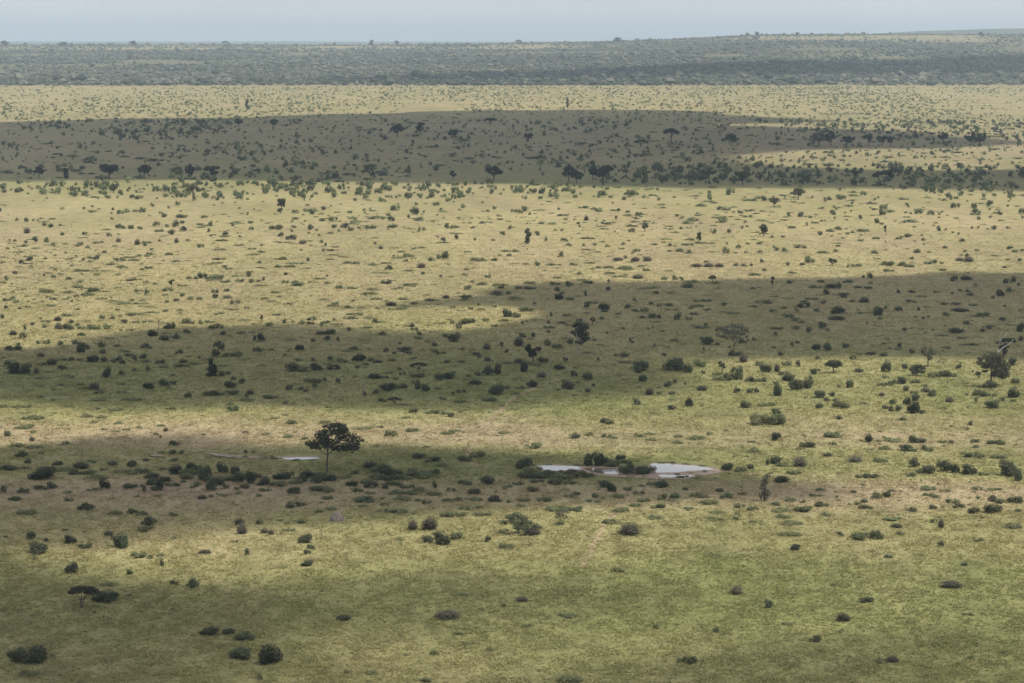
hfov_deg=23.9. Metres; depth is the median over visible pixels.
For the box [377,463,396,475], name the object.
bush
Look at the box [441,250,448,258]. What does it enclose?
bush
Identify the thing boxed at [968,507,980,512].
bush
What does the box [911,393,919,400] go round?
bush
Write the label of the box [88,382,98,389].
thorn bush
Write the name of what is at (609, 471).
pond
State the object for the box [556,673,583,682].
bush
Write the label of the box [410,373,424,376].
bush
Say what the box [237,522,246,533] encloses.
thorn bush
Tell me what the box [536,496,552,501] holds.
bush
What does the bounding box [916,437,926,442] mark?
bush
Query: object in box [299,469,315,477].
bush
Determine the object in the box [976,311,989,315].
bush
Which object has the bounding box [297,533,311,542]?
bush
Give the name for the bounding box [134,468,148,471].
bush
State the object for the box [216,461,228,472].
bush
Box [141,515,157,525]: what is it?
bush
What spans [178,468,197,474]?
bush
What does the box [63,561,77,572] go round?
bush
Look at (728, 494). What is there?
bush
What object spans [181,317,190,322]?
bush
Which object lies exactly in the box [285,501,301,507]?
bush
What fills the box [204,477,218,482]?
bush
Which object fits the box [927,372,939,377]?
bush
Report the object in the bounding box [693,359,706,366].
bush
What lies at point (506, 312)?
bush
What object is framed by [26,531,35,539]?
bush
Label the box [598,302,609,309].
bush
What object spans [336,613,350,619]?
bush
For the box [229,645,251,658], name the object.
bush
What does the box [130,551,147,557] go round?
bush
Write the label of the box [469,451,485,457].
bush
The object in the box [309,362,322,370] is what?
bush
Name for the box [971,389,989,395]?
bush
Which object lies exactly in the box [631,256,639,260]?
thorn bush
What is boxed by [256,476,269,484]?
bush
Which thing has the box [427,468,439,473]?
bush
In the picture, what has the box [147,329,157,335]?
bush
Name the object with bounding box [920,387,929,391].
thorn bush
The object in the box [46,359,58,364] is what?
bush
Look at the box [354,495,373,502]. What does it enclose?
bush
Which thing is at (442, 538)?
bush
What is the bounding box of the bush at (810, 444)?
[799,441,815,446]
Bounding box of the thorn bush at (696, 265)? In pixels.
[691,263,701,266]
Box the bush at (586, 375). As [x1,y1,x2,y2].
[581,372,592,379]
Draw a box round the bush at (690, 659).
[682,655,697,663]
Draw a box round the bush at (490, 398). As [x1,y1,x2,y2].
[483,397,496,400]
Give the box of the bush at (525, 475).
[516,471,535,478]
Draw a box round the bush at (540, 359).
[538,357,548,362]
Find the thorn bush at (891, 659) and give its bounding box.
[886,655,899,662]
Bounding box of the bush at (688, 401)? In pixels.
[685,397,692,405]
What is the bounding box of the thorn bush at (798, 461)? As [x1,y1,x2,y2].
[792,455,806,466]
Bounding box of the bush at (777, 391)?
[773,383,781,395]
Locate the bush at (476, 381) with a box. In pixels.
[469,379,481,384]
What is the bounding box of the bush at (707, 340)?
[699,336,713,343]
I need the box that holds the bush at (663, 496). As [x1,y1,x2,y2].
[657,493,667,499]
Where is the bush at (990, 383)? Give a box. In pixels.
[982,379,997,387]
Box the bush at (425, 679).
[419,677,431,681]
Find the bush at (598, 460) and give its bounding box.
[592,450,603,465]
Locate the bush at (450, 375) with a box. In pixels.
[443,371,455,378]
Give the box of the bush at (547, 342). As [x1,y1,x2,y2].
[544,339,550,345]
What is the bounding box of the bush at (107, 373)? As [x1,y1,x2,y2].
[102,366,110,377]
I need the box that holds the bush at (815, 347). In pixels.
[811,343,820,349]
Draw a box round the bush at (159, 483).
[156,476,163,489]
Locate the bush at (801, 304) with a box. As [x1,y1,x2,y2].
[796,302,810,307]
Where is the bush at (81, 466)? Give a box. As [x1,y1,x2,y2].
[73,462,88,468]
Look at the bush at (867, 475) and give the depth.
447.61 m
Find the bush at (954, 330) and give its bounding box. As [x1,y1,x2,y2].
[948,327,964,332]
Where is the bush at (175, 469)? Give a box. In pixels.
[168,463,181,473]
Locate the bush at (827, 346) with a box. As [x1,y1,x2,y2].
[823,341,831,349]
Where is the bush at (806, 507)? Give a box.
[794,505,813,510]
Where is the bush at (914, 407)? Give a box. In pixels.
[907,401,920,412]
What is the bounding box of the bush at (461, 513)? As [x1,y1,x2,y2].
[454,511,466,516]
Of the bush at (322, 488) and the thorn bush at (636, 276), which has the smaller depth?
the bush at (322, 488)
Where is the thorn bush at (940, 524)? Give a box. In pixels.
[937,517,944,527]
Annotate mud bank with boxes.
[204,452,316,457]
[536,463,720,478]
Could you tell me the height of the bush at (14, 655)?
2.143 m
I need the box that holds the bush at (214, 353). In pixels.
[211,348,219,356]
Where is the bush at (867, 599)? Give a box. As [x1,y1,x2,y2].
[859,596,874,602]
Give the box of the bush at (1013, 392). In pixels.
[1007,387,1020,396]
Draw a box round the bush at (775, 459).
[770,455,782,462]
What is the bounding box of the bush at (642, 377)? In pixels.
[638,374,647,380]
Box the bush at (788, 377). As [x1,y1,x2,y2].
[782,373,795,380]
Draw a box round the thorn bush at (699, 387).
[696,385,707,390]
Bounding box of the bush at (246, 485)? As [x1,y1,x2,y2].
[239,483,249,487]
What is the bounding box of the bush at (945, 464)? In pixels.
[940,460,950,470]
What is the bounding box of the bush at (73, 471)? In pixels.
[68,469,80,473]
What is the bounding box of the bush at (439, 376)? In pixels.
[433,373,446,379]
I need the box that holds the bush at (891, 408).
[888,405,900,410]
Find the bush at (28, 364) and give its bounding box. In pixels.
[21,362,31,366]
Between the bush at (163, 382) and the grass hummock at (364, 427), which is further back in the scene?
the bush at (163, 382)
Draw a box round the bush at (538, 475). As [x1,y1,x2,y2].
[531,471,549,478]
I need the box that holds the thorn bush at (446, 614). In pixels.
[435,608,461,619]
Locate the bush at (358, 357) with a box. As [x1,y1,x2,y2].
[353,352,366,360]
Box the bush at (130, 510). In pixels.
[126,508,137,512]
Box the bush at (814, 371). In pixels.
[810,368,819,374]
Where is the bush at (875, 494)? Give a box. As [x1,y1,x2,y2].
[872,492,883,498]
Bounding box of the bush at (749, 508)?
[747,506,758,510]
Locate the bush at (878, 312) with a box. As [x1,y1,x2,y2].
[873,307,883,315]
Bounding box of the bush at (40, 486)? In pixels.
[33,485,48,488]
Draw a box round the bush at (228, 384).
[224,380,236,387]
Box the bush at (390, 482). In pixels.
[383,481,396,484]
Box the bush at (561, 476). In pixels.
[548,473,567,479]
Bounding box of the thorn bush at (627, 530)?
[618,522,642,535]
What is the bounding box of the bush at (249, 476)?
[245,469,256,482]
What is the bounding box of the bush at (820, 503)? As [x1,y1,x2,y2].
[814,501,828,505]
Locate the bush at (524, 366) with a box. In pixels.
[520,361,527,371]
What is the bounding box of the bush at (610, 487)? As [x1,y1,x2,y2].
[606,483,616,491]
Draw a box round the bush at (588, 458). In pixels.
[583,453,593,465]
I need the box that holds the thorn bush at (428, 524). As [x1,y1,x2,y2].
[420,516,438,529]
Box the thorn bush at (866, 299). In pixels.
[859,297,869,302]
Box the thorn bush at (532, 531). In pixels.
[523,525,540,535]
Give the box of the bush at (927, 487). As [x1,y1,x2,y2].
[920,485,936,489]
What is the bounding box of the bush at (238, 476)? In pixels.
[234,471,244,481]
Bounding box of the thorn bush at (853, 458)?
[847,455,862,461]
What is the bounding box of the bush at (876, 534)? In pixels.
[869,529,883,539]
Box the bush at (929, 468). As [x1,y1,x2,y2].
[922,464,935,473]
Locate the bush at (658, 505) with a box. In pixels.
[650,503,665,507]
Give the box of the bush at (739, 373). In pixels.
[734,365,742,379]
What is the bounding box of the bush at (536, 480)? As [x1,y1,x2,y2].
[530,479,544,481]
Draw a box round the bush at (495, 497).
[487,494,500,501]
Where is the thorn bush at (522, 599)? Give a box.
[515,595,528,601]
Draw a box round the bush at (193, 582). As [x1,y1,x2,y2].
[186,577,199,587]
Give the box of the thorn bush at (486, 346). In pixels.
[483,341,490,349]
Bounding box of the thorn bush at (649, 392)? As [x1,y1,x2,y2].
[644,387,653,394]
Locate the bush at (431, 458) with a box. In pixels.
[424,456,440,461]
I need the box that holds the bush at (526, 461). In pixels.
[520,456,532,465]
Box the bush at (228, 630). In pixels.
[222,627,235,633]
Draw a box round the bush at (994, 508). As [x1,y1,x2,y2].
[984,503,1003,511]
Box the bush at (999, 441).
[986,439,1005,444]
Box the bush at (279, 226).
[269,224,282,229]
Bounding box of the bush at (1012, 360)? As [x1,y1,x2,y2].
[1008,356,1016,364]
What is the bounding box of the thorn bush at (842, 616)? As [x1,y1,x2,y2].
[836,612,850,621]
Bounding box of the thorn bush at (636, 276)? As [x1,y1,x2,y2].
[631,274,644,278]
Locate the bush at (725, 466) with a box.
[721,462,733,469]
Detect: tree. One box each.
[32,166,44,177]
[63,168,68,178]
[67,585,101,607]
[99,164,118,178]
[110,183,117,192]
[137,164,149,178]
[185,164,195,174]
[185,185,201,200]
[203,166,220,175]
[205,358,217,375]
[234,119,242,126]
[270,118,277,127]
[277,198,285,211]
[304,422,364,472]
[387,397,401,403]
[389,123,405,136]
[409,362,427,371]
[415,122,424,134]
[447,129,458,138]
[449,170,456,178]
[482,118,497,124]
[485,165,502,179]
[524,133,532,139]
[524,228,531,243]
[524,344,541,361]
[555,509,569,522]
[562,166,575,181]
[570,171,583,182]
[570,322,589,353]
[583,302,589,309]
[588,166,597,179]
[597,165,613,182]
[633,140,647,146]
[642,222,648,231]
[663,128,679,142]
[696,232,701,242]
[701,166,717,179]
[716,323,749,355]
[718,361,725,374]
[725,133,736,145]
[734,171,751,184]
[759,224,767,235]
[759,472,770,500]
[769,197,779,205]
[793,188,805,199]
[809,132,825,145]
[824,360,842,372]
[826,131,835,146]
[828,258,836,265]
[840,136,855,145]
[850,167,863,178]
[862,133,871,146]
[871,170,893,185]
[876,135,886,145]
[886,136,893,145]
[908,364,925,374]
[919,345,937,366]
[937,132,948,143]
[964,131,976,145]
[972,351,1010,379]
[974,132,986,146]
[996,338,1016,354]
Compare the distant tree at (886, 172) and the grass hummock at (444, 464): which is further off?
the distant tree at (886, 172)
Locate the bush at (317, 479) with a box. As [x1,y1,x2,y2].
[309,476,322,482]
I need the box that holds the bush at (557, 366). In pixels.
[554,364,565,368]
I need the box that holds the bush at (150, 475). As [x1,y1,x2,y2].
[142,472,159,478]
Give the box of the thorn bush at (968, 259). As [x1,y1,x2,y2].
[963,256,973,261]
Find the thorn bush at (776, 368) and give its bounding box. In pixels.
[773,363,779,371]
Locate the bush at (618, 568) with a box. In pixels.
[611,566,625,571]
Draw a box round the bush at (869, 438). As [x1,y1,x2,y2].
[864,433,872,441]
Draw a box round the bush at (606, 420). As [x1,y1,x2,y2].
[600,417,613,423]
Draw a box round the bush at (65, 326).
[62,323,74,328]
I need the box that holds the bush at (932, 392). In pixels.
[926,389,936,395]
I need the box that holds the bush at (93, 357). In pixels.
[86,354,99,361]
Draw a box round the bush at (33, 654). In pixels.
[20,645,47,663]
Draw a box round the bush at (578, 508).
[572,506,582,511]
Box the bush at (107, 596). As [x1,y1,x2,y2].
[90,589,118,600]
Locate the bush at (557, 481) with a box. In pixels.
[547,477,561,484]
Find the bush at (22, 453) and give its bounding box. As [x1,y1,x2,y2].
[14,450,27,456]
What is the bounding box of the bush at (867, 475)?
[863,473,878,477]
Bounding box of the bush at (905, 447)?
[898,444,912,450]
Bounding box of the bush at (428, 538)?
[422,535,433,542]
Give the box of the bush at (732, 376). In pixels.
[723,372,736,380]
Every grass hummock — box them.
[0,403,9,407]
[8,443,26,447]
[13,670,40,677]
[14,425,34,429]
[15,508,36,514]
[18,466,32,469]
[20,404,32,407]
[26,413,45,419]
[27,445,44,448]
[38,288,54,292]
[55,466,73,471]
[72,284,82,287]
[78,414,92,417]
[81,292,95,295]
[83,473,110,480]
[90,398,107,401]
[99,581,118,586]
[107,510,122,515]
[108,407,123,410]
[109,468,132,472]
[118,397,135,400]
[126,470,142,474]
[213,474,232,480]
[240,397,255,401]
[281,433,293,437]
[286,419,298,424]
[287,478,302,484]
[318,420,330,423]
[321,496,334,499]
[326,506,337,510]
[337,474,352,478]
[353,426,373,429]
[365,669,376,674]
[367,472,384,480]
[382,429,398,436]
[385,489,404,494]
[390,495,413,500]
[393,475,414,479]
[403,428,421,431]
[404,488,422,494]
[412,485,426,491]
[415,470,438,478]
[425,491,442,495]
[429,649,438,654]
[435,462,448,466]
[439,429,456,434]
[441,497,455,501]
[453,399,464,402]
[453,496,463,500]
[462,640,475,644]
[468,497,483,500]
[487,646,496,650]
[497,542,514,548]
[517,497,532,501]
[523,281,536,283]
[527,361,545,365]
[544,505,559,511]
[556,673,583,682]
[563,494,578,497]
[583,431,593,435]
[601,518,622,523]
[609,493,625,498]
[612,506,629,512]
[618,266,635,269]
[629,503,642,506]
[633,433,645,437]
[637,497,650,502]
[645,438,656,440]
[648,515,663,519]
[670,440,682,443]
[673,434,684,437]
[685,434,703,439]
[690,492,708,497]
[698,499,721,504]
[708,516,729,521]
[709,509,725,513]
[712,375,727,380]
[734,465,746,471]
[744,446,760,453]
[757,403,768,406]
[770,507,790,512]
[774,513,792,518]
[776,520,806,525]
[776,530,802,536]
[781,620,794,625]
[786,469,802,474]
[817,512,833,515]
[857,228,868,231]
[871,457,888,462]
[872,657,887,663]
[878,437,904,442]
[879,261,889,265]
[879,445,891,449]
[883,517,901,520]
[895,261,906,265]
[909,379,920,382]
[990,452,1007,458]
[999,522,1022,528]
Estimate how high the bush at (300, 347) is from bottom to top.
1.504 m
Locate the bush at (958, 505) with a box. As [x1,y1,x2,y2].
[952,503,965,507]
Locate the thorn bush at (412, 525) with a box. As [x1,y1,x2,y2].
[408,518,417,529]
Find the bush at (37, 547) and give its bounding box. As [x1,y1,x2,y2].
[28,540,48,554]
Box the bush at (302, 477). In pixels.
[296,475,307,481]
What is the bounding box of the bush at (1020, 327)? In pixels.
[1016,321,1023,331]
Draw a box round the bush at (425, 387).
[421,383,429,390]
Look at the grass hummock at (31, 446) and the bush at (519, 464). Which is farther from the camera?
the grass hummock at (31, 446)
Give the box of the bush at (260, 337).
[257,332,264,340]
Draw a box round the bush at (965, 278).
[960,275,972,279]
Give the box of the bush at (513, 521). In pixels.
[500,512,542,532]
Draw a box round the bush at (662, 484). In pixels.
[654,479,668,486]
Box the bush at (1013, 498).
[1006,496,1023,502]
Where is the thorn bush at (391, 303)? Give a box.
[385,301,396,305]
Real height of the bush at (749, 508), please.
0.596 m
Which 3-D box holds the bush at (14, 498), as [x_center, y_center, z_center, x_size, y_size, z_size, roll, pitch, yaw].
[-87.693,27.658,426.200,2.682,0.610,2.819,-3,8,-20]
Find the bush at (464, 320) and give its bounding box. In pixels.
[460,318,470,323]
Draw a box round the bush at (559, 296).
[554,293,563,298]
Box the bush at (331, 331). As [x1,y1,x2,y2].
[324,329,335,333]
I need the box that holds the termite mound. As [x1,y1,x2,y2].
[330,512,343,521]
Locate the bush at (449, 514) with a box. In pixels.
[439,510,455,516]
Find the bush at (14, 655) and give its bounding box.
[6,646,23,661]
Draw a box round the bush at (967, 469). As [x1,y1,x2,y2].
[962,463,977,473]
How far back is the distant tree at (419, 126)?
2086.08 m
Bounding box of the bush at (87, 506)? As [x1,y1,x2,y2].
[77,502,95,509]
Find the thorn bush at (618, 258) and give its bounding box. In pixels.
[613,257,623,260]
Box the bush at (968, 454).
[964,452,984,456]
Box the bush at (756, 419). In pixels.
[749,412,770,425]
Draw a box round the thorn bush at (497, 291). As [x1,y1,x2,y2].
[490,290,502,293]
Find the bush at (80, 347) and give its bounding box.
[76,342,86,352]
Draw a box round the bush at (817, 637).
[808,635,821,641]
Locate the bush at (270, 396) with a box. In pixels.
[262,395,278,398]
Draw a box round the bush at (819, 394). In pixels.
[814,390,825,397]
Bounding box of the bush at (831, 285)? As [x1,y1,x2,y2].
[825,283,836,287]
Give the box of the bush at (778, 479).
[774,476,789,482]
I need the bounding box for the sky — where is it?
[0,0,1023,41]
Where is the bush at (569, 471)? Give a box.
[558,468,578,474]
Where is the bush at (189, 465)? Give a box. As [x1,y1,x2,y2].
[185,462,197,469]
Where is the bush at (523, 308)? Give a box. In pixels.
[518,306,534,310]
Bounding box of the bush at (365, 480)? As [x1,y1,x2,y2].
[360,478,369,483]
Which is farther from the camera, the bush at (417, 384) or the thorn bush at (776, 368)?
the thorn bush at (776, 368)
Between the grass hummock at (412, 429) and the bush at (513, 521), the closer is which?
the bush at (513, 521)
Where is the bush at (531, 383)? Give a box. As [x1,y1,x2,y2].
[526,379,538,386]
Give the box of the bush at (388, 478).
[382,475,392,480]
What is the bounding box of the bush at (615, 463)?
[606,460,620,465]
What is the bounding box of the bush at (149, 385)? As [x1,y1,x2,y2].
[142,381,153,388]
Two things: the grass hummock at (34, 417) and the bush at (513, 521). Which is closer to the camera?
the bush at (513, 521)
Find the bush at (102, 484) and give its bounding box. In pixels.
[99,478,110,488]
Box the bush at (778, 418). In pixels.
[770,413,785,423]
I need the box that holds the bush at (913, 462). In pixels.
[908,456,919,465]
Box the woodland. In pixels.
[0,32,1023,85]
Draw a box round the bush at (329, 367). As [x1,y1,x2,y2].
[326,364,340,369]
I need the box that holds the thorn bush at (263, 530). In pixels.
[260,527,268,533]
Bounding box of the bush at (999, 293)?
[995,289,1004,295]
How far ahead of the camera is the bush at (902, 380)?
570.61 m
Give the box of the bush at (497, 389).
[487,383,504,394]
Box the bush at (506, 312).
[503,308,512,316]
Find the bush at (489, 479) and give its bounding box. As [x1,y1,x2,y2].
[480,475,494,483]
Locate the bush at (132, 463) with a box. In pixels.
[126,459,136,466]
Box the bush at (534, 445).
[524,442,541,448]
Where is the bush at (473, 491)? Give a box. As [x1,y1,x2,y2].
[467,488,481,493]
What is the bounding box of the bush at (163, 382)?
[159,379,169,385]
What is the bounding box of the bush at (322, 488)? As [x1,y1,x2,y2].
[308,485,333,491]
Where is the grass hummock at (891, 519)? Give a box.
[883,517,901,520]
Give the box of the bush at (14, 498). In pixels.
[9,496,22,500]
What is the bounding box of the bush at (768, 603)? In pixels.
[764,598,771,607]
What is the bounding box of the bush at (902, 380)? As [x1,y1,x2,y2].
[898,377,906,383]
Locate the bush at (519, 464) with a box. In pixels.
[515,461,524,468]
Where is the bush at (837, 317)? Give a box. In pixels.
[828,316,844,319]
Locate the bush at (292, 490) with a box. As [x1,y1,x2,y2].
[287,486,300,493]
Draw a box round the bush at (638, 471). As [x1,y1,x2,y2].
[634,467,644,473]
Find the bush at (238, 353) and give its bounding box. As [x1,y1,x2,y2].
[230,350,242,356]
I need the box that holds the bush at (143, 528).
[137,525,154,531]
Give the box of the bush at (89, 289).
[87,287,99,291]
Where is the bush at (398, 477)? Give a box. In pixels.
[393,475,404,478]
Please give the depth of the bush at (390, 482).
438.90 m
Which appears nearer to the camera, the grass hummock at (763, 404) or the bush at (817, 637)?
the bush at (817, 637)
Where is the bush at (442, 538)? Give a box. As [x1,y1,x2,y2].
[435,533,451,544]
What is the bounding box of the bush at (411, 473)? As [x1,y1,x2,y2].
[404,470,418,475]
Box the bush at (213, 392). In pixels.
[203,390,218,395]
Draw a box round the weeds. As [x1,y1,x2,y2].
[0,212,1023,682]
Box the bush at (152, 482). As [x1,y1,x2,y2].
[145,476,156,484]
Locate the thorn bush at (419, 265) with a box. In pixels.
[416,262,425,267]
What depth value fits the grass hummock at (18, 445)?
482.01 m
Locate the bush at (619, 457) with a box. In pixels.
[616,454,626,460]
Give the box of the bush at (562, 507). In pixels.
[558,505,573,510]
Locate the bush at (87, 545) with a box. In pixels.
[78,543,92,548]
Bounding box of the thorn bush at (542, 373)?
[536,370,546,377]
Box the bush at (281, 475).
[272,472,294,478]
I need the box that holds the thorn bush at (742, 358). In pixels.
[738,352,747,361]
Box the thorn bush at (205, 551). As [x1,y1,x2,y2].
[198,549,210,553]
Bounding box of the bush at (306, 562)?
[300,559,313,565]
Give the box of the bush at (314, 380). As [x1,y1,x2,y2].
[311,378,321,382]
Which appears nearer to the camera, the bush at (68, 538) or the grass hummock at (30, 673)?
the grass hummock at (30, 673)
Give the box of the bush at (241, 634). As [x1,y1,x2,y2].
[233,630,255,639]
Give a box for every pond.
[283,457,318,459]
[538,466,579,470]
[584,468,618,473]
[602,469,616,473]
[651,463,712,472]
[658,474,693,477]
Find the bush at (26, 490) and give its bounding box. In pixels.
[17,487,29,492]
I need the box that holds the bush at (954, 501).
[945,498,959,502]
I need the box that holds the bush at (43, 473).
[27,466,55,479]
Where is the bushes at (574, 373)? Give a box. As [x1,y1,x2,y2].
[0,207,1023,679]
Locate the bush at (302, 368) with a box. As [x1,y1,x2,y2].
[297,365,308,371]
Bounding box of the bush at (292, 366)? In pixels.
[284,362,299,371]
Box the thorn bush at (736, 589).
[731,585,742,593]
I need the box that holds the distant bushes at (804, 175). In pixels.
[0,85,1023,224]
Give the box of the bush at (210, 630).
[199,626,219,634]
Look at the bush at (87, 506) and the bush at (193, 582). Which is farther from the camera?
the bush at (87, 506)
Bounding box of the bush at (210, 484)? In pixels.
[205,476,216,489]
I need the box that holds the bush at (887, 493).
[882,491,890,496]
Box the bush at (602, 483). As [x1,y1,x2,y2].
[598,480,613,486]
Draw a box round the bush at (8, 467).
[0,464,17,469]
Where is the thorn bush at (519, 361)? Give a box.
[513,358,522,363]
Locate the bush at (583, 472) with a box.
[572,470,587,477]
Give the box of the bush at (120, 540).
[110,532,128,548]
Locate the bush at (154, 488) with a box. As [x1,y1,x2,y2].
[150,486,160,489]
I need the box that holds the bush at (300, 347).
[295,344,304,349]
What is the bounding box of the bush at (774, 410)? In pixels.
[772,407,781,413]
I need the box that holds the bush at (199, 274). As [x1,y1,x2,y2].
[197,272,207,277]
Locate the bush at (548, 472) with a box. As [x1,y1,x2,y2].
[544,469,557,475]
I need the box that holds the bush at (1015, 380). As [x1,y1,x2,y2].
[1010,378,1019,383]
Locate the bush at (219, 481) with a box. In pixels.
[215,478,224,484]
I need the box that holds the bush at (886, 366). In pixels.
[881,359,891,371]
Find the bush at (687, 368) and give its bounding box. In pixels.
[682,363,692,372]
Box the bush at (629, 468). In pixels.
[618,463,634,472]
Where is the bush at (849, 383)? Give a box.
[846,379,853,387]
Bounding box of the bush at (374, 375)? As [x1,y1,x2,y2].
[368,372,379,378]
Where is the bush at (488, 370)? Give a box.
[481,364,494,375]
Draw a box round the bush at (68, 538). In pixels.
[64,535,76,542]
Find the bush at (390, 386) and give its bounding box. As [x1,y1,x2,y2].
[379,382,398,389]
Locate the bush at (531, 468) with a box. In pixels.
[522,465,542,472]
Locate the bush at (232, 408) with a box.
[226,404,238,410]
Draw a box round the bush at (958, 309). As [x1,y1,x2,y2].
[952,308,969,311]
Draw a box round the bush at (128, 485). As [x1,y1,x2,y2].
[122,482,135,488]
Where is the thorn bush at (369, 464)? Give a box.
[362,460,377,468]
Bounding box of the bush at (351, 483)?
[345,481,358,485]
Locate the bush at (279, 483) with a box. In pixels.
[269,480,286,486]
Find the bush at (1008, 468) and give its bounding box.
[998,458,1016,476]
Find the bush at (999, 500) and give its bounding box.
[994,498,1005,502]
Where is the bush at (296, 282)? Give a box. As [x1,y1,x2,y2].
[291,280,304,285]
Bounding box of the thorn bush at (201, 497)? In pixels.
[197,494,206,498]
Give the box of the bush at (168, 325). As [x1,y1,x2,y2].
[166,322,174,328]
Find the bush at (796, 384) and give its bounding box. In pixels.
[788,379,804,389]
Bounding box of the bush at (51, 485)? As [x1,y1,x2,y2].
[46,481,57,488]
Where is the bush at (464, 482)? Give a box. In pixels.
[458,479,471,484]
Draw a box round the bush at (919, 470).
[915,468,926,472]
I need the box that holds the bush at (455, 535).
[450,532,462,538]
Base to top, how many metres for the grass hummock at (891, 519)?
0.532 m
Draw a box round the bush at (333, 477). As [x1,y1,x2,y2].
[324,473,337,480]
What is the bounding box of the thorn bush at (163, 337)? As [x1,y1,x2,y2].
[158,334,169,339]
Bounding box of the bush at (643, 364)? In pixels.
[633,359,648,370]
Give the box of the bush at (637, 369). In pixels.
[631,365,641,372]
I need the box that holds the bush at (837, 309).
[830,305,845,313]
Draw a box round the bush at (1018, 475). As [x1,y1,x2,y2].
[1014,468,1022,479]
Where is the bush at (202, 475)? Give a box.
[197,464,211,480]
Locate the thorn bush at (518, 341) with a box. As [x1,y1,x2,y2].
[513,336,523,345]
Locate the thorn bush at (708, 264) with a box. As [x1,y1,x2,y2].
[704,262,712,266]
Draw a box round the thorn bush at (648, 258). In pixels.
[642,256,651,260]
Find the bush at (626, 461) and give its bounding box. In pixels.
[620,459,632,463]
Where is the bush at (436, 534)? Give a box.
[432,530,441,538]
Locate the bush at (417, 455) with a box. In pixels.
[411,452,425,457]
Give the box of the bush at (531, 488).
[526,486,538,490]
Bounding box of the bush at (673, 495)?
[669,493,680,497]
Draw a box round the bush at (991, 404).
[984,399,999,407]
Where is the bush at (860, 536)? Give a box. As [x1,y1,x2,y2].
[850,532,870,539]
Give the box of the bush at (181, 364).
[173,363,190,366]
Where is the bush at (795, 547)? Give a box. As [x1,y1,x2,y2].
[790,544,800,549]
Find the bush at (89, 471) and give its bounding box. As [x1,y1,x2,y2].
[79,469,94,473]
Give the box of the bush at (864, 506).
[858,504,873,507]
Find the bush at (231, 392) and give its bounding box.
[225,389,239,394]
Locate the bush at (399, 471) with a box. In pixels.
[394,468,403,473]
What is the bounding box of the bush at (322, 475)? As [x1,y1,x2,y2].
[310,471,328,479]
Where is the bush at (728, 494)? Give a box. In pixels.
[719,492,733,497]
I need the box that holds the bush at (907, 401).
[903,397,910,404]
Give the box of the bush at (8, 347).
[4,345,21,349]
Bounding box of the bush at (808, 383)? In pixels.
[803,377,813,387]
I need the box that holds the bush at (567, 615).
[558,613,576,617]
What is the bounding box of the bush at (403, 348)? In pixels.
[397,346,412,350]
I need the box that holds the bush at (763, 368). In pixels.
[759,363,767,371]
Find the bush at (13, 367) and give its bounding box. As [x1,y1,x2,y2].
[3,360,19,373]
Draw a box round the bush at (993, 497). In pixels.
[987,494,996,501]
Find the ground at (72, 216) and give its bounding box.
[0,28,1023,682]
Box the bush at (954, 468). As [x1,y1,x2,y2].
[950,463,959,472]
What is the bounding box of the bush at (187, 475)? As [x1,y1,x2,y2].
[179,472,193,478]
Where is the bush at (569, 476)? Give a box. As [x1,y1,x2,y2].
[564,474,576,478]
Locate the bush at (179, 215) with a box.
[175,214,187,216]
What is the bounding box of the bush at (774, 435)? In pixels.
[771,431,781,439]
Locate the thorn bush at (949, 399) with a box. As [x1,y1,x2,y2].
[944,396,953,401]
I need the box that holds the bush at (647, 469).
[637,465,656,474]
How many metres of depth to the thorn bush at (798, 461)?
460.01 m
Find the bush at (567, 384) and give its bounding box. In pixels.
[561,379,574,388]
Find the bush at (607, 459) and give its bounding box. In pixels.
[602,457,614,465]
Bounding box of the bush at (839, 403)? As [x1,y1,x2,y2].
[832,400,849,407]
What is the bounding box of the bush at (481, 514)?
[474,513,490,515]
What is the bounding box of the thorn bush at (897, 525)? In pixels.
[890,523,902,527]
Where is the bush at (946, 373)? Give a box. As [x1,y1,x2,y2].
[938,370,951,375]
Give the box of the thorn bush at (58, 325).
[54,322,62,328]
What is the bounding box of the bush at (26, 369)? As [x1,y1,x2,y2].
[17,364,31,373]
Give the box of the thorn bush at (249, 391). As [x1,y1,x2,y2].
[246,389,254,394]
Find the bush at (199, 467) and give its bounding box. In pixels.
[190,465,204,471]
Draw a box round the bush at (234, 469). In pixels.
[230,465,239,473]
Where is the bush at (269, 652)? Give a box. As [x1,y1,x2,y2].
[257,643,283,663]
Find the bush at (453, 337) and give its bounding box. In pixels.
[446,332,460,341]
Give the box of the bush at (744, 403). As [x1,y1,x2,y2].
[740,400,751,406]
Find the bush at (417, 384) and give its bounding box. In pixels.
[414,379,420,388]
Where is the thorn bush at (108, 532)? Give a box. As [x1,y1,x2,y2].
[104,530,113,535]
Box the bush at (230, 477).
[226,475,236,479]
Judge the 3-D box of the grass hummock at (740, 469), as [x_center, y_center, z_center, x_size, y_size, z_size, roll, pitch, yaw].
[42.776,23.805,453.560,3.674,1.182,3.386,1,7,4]
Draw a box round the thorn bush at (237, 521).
[234,518,244,524]
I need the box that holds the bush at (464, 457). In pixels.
[456,455,472,461]
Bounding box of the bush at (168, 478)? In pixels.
[161,476,170,481]
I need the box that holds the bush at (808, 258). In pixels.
[804,255,814,262]
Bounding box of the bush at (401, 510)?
[391,508,407,512]
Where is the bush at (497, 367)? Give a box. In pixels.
[494,363,501,373]
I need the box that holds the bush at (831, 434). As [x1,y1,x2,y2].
[823,431,842,437]
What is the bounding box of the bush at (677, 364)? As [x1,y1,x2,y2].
[661,357,685,370]
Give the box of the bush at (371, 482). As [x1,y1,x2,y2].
[363,480,377,487]
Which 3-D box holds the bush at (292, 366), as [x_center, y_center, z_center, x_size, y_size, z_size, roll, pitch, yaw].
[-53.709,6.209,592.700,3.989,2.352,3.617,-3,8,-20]
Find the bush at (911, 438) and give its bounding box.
[908,435,918,441]
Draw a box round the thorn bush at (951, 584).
[939,579,963,587]

